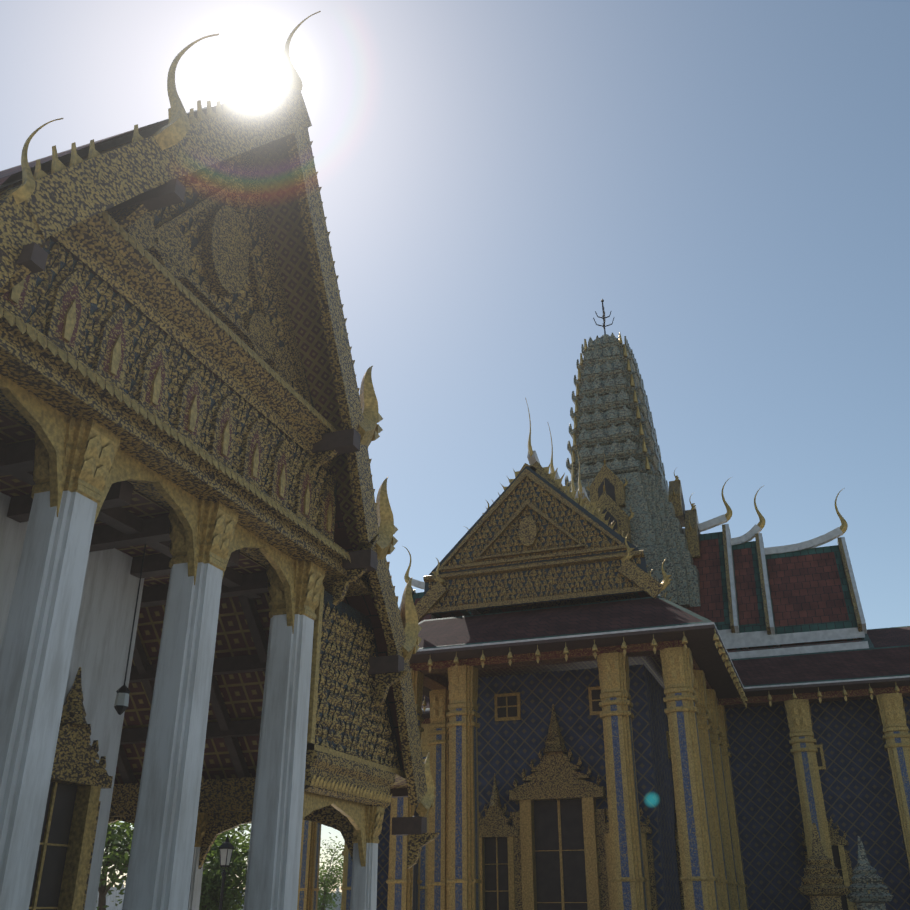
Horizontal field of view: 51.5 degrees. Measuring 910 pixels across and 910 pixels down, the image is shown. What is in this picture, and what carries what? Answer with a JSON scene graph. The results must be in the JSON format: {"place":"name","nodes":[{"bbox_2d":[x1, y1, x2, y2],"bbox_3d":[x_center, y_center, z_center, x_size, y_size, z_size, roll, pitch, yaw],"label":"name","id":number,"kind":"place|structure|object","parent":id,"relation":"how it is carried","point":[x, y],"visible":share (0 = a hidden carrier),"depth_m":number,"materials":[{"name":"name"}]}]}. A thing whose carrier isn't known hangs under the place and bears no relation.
{"place":"outdoors","nodes":[
{"label":"outdoors","id":0,"kind":"place"},
{"bbox_2d":[95,877,341,909],"bbox_3d":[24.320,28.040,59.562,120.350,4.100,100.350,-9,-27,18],"label":"terrace wall","id":1,"kind":"structure","parent":0,"point":[112,897],"depth_m":82.89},
{"bbox_2d":[0,11,439,909],"bbox_3d":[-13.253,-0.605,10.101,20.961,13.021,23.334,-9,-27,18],"label":"hall","id":2,"kind":"structure","parent":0,"point":[208,631],"depth_m":11.31,"materials":[{"name":"gold metal"}]},
{"bbox_2d":[0,0,909,892],"label":"sky","id":3,"kind":"structure","parent":0,"point":[730,179],"materials":[{"name":"blue"}]},
{"label":"ground","id":4,"kind":"structure","parent":0,"visible":0},
{"bbox_2d":[96,820,133,909],"bbox_3d":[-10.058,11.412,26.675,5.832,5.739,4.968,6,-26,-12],"label":"tree","id":5,"kind":"object","parent":4,"relation":"on","point":[117,857],"depth_m":26.20,"materials":[{"name":"green plant"}]},
{"bbox_2d":[199,823,250,909],"bbox_3d":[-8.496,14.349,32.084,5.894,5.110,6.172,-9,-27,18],"label":"tree","id":6,"kind":"object","parent":4,"relation":"on","point":[209,881],"depth_m":31.49,"materials":[{"name":"green plant"}]},
{"bbox_2d":[199,823,250,909],"bbox_3d":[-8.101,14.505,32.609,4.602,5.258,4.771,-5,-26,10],"label":"tree","id":7,"kind":"object","parent":4,"relation":"on","point":[216,847],"depth_m":31.92,"materials":[{"name":"green plant"}]},
{"bbox_2d":[218,835,233,909],"bbox_3d":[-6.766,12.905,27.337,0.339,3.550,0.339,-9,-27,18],"label":"lamp","id":8,"kind":"object","parent":4,"relation":"on","point":[226,848],"depth_m":27.74,"materials":[{"name":"black metal"}]},
{"bbox_2d":[317,832,343,909],"bbox_3d":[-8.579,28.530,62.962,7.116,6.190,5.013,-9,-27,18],"label":"tree","id":9,"kind":"object","parent":4,"relation":"on","point":[325,882],"depth_m":62.61,"materials":[{"name":"green plant"}]},
{"bbox_2d":[412,806,421,909],"bbox_3d":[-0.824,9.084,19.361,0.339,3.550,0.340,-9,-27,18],"label":"lamp","id":10,"kind":"object","parent":4,"relation":"on","point":[414,899],"depth_m":19.44,"materials":[{"name":"black metal"}]},
{"bbox_2d":[297,398,909,909],"bbox_3d":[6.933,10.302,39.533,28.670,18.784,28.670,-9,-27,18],"label":"temple building","id":11,"kind":"structure","parent":4,"relation":"on","point":[603,724],"depth_m":29.40,"materials":[{"name":"gold metal"}]},
{"bbox_2d":[565,299,700,607],"bbox_3d":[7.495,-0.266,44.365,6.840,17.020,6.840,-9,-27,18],"label":"prang","id":12,"kind":"structure","parent":11,"relation":"on","point":[612,433],"depth_m":41.99,"materials":[{"name":"grey stone"}]},
{"bbox_2d":[798,823,849,909],"bbox_3d":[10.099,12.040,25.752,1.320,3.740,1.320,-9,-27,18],"label":"spire","id":13,"kind":"structure","parent":4,"relation":"on","point":[823,887],"depth_m":25.51,"materials":[{"name":"gold metal"}]},
{"bbox_2d":[846,836,892,909],"bbox_3d":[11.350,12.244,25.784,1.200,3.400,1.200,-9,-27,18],"label":"spire","id":14,"kind":"structure","parent":4,"relation":"on","point":[868,888],"depth_m":25.61,"materials":[{"name":"grey stone"}]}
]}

